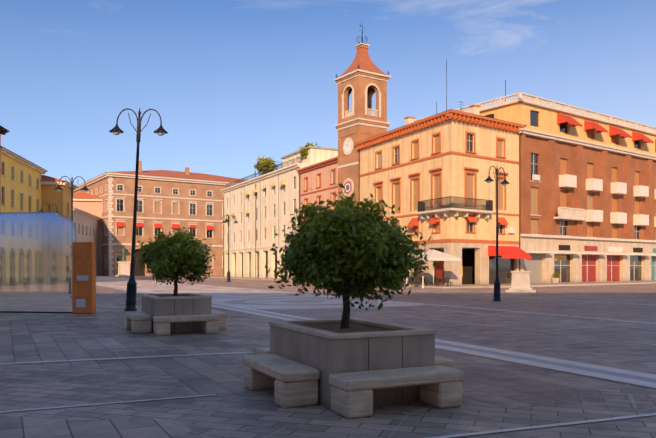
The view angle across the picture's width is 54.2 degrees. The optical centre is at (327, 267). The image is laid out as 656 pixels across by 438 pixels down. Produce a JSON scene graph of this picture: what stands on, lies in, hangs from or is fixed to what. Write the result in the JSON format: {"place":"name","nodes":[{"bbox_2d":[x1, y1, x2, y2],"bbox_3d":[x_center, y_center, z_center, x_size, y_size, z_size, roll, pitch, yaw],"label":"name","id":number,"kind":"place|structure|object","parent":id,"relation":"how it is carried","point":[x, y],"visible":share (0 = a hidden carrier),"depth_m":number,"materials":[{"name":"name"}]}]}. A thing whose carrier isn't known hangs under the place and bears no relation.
{"place":"outdoors","nodes":[
{"label":"outdoors","id":0,"kind":"place"},
{"bbox_2d":[0,125,9,283],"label":"street lamp","id":1,"kind":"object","parent":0,"point":[3,131],"depth_m":65.76,"materials":[{"name":"paint"}]},
{"bbox_2d":[0,146,46,282],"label":"yellow house","id":2,"kind":"structure","parent":0,"point":[20,184],"depth_m":72.81,"materials":[{"name":"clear paint"}]},
{"bbox_2d":[0,275,655,437],"bbox_3d":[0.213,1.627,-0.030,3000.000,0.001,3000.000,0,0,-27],"label":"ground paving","id":3,"kind":"structure","parent":0,"point":[498,394],"depth_m":10.17,"materials":[{"name":"grey stone"}]},
{"bbox_2d":[0,311,71,312],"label":"base rail","id":4,"kind":"object","parent":3,"relation":"on","point":[30,312],"visible":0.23,"depth_m":23.23,"materials":[{"name":"black metal"}]},
{"bbox_2d":[0,213,74,311],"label":"glass panel","id":5,"kind":"object","parent":4,"relation":"on","point":[13,216],"visible":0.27,"depth_m":23.27,"materials":[{"name":"clear glass"}]},
{"bbox_2d":[0,212,75,296],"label":"shelter frame","id":6,"kind":"object","parent":3,"relation":"on","point":[46,212],"visible":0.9,"depth_m":23.23,"materials":[{"name":"grey metal"}]},
{"bbox_2d":[39,203,58,284],"bbox_3d":[-26.739,-2.323,61.477,0.552,7.900,2.253,0,0,29],"label":"lamp","id":7,"kind":"object","parent":3,"relation":"on","point":[49,274],"visible":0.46,"depth_m":61.41,"materials":[{"name":"metal"}]},
{"bbox_2d":[40,174,78,280],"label":"orange house","id":8,"kind":"structure","parent":3,"relation":"on","point":[61,200],"depth_m":81.68,"materials":[{"name":"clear paint"}]},
{"bbox_2d":[54,176,88,293],"bbox_3d":[-16.249,-2.123,40.669,2.139,7.500,0.524,0,0,-6],"label":"lamp","id":9,"kind":"object","parent":3,"relation":"on","point":[84,188],"visible":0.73,"depth_m":40.62,"materials":[{"name":"metal"}]},
{"bbox_2d":[71,242,95,313],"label":"information pillar","id":10,"kind":"structure","parent":3,"relation":"on","point":[83,277],"depth_m":22.85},
{"bbox_2d":[73,207,100,275],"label":"house","id":11,"kind":"structure","parent":3,"relation":"on","point":[85,225],"depth_m":121.76,"materials":[{"name":"beige paint"}]},
{"bbox_2d":[73,192,101,275],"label":"house","id":12,"kind":"structure","parent":3,"relation":"on","point":[88,203],"depth_m":133.90,"materials":[{"name":"orange paint"}]},
{"bbox_2d":[116,245,130,276],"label":"bronze statue","id":13,"kind":"object","parent":3,"relation":"on","point":[123,267],"visible":0.96,"depth_m":119.92,"materials":[{"name":"white stone"}]},
{"bbox_2d":[109,108,167,310],"bbox_3d":[-7.224,-2.248,24.451,2.210,7.750,0.542,0,0,-4],"label":"lamp","id":14,"kind":"object","parent":3,"relation":"on","point":[131,291],"visible":1,"depth_m":24.39,"materials":[{"name":"metal"}]},
{"bbox_2d":[73,161,244,275],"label":"red palazzo","id":15,"kind":"structure","parent":3,"relation":"on","point":[169,199],"depth_m":135.18,"materials":[{"name":"brick"}]},
{"bbox_2d":[124,293,226,335],"bbox_3d":[-4.048,1.171,16.979,2.400,0.912,3.100,0,0,-25],"label":"planter with benches","id":16,"kind":"object","parent":3,"relation":"on","point":[162,314],"visible":0.96,"depth_m":15.96,"materials":[{"name":"concrete"}]},
{"bbox_2d":[134,226,216,296],"bbox_3d":[-4.062,-0.123,17.069,2.158,2.035,2.241,0,0,-25],"label":"tree","id":17,"kind":"object","parent":16,"relation":"on","point":[177,256],"visible":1,"depth_m":16.60,"materials":[{"name":"green plant"}]},
{"bbox_2d":[222,214,237,281],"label":"lamp","id":18,"kind":"object","parent":3,"relation":"on","point":[228,272],"visible":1,"depth_m":74.69,"materials":[{"name":"metal"}]},
{"bbox_2d":[96,276,424,308],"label":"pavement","id":19,"kind":"structure","parent":3,"relation":"on","point":[253,298],"depth_m":35.26,"materials":[{"name":"grey stone"}]},
{"bbox_2d":[221,146,337,278],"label":"building","id":20,"kind":"structure","parent":3,"relation":"on","point":[277,198],"depth_m":99.16,"materials":[{"name":"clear paint"}]},
{"bbox_2d":[253,155,276,174],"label":"roof tree","id":21,"kind":"object","parent":20,"relation":"on","point":[262,166],"visible":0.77,"depth_m":103.95,"materials":[{"name":"green plant"}]},
{"bbox_2d":[223,150,359,277],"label":"drainpipes","id":22,"kind":"object","parent":20,"relation":"attached to","point":[255,216],"visible":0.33,"depth_m":101.41,"materials":[{"name":"metal"}]},
{"bbox_2d":[298,142,319,159],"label":"roof tree","id":23,"kind":"object","parent":20,"relation":"on","point":[304,149],"visible":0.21,"depth_m":90.87,"materials":[{"name":"green plant"}]},
{"bbox_2d":[295,156,337,226],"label":"pink house","id":24,"kind":"structure","parent":3,"relation":"on","point":[320,179],"depth_m":81.19,"materials":[{"name":"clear paint"}]},
{"bbox_2d":[0,276,655,437],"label":"paving stripes","id":25,"kind":"object","parent":3,"relation":"on","point":[605,372],"visible":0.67,"depth_m":11.32,"materials":[{"name":"stone"}]},
{"bbox_2d":[194,276,482,287],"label":"sidewalk","id":26,"kind":"structure","parent":3,"relation":"on","point":[413,285],"depth_m":58.70,"materials":[{"name":"beige stone"}]},
{"bbox_2d":[433,277,450,285],"bbox_3d":[9.635,1.202,53.680,1.581,0.850,1.541,0,0,19],"label":"cafe set","id":27,"kind":"object","parent":26,"relation":"on","point":[438,279],"visible":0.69,"depth_m":53.31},
{"bbox_2d":[243,318,462,418],"bbox_3d":[0.243,1.197,8.579,2.400,0.860,3.100,0,0,-25],"label":"planter with benches","id":28,"kind":"object","parent":3,"relation":"on","point":[359,368],"visible":0.98,"depth_m":7.58,"materials":[{"name":"concrete"}]},
{"bbox_2d":[265,183,436,328],"bbox_3d":[0.265,-0.099,8.656,2.118,1.987,2.117,0,0,-24],"label":"tree","id":29,"kind":"object","parent":28,"relation":"on","point":[359,252],"visible":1,"depth_m":8.15,"materials":[{"name":"green plant"}]},
{"bbox_2d":[334,25,390,212],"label":"clock tower","id":30,"kind":"structure","parent":3,"relation":"on","point":[363,78],"depth_m":73.75,"materials":[{"name":"brick"}]},
{"bbox_2d":[411,277,431,286],"bbox_3d":[7.914,1.202,54.147,1.593,0.850,1.539,0,0,-1],"label":"cafe set","id":31,"kind":"object","parent":3,"relation":"on","point":[418,279],"visible":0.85,"depth_m":53.90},
{"bbox_2d":[411,249,460,285],"bbox_3d":[8.886,0.027,54.000,3.200,3.200,3.200,0,0,-27],"label":"parasol","id":32,"kind":"object","parent":3,"relation":"on","point":[433,255],"visible":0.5,"depth_m":52.99,"materials":[{"name":"fabric"}]},
{"bbox_2d":[354,59,531,284],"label":"yellow palazzo","id":33,"kind":"structure","parent":3,"relation":"on","point":[428,176],"depth_m":60.69,"materials":[{"name":"paint"}]},
{"bbox_2d":[404,101,480,124],"bbox_3d":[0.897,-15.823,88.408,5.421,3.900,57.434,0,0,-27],"label":"chimney","id":34,"kind":"object","parent":33,"relation":"on","point":[474,109],"visible":0.21,"depth_m":63.61,"materials":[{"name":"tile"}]},
{"bbox_2d":[484,166,509,300],"bbox_3d":[8.316,-1.698,31.499,1.896,6.650,0.465,0,0,-43],"label":"lamp","id":35,"kind":"object","parent":3,"relation":"on","point":[497,294],"visible":1,"depth_m":31.45,"materials":[{"name":"metal"}]},
{"bbox_2d":[506,271,535,292],"bbox_3d":[12.897,0.917,42.880,1.400,1.420,1.400,0,0,-36],"label":"stone pedestal","id":36,"kind":"object","parent":3,"relation":"on","point":[520,282],"visible":1,"depth_m":42.53,"materials":[{"name":"white stone"}]},
{"bbox_2d":[414,80,655,282],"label":"brick building","id":37,"kind":"structure","parent":3,"relation":"on","point":[588,198],"depth_m":69.33,"materials":[{"name":"brick"}]},
{"bbox_2d":[458,280,655,287],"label":"brick sidewalk","id":38,"kind":"structure","parent":3,"relation":"on","point":[573,283],"depth_m":62.32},
{"bbox_2d":[552,278,559,282],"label":"plant pot","id":39,"kind":"object","parent":38,"relation":"on","point":[555,280],"visible":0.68,"depth_m":65.54,"materials":[{"name":"stone"}]},
{"bbox_2d":[0,0,655,185],"label":"sky","id":40,"kind":"structure","parent":0,"point":[231,84],"materials":[{"name":"blue"}]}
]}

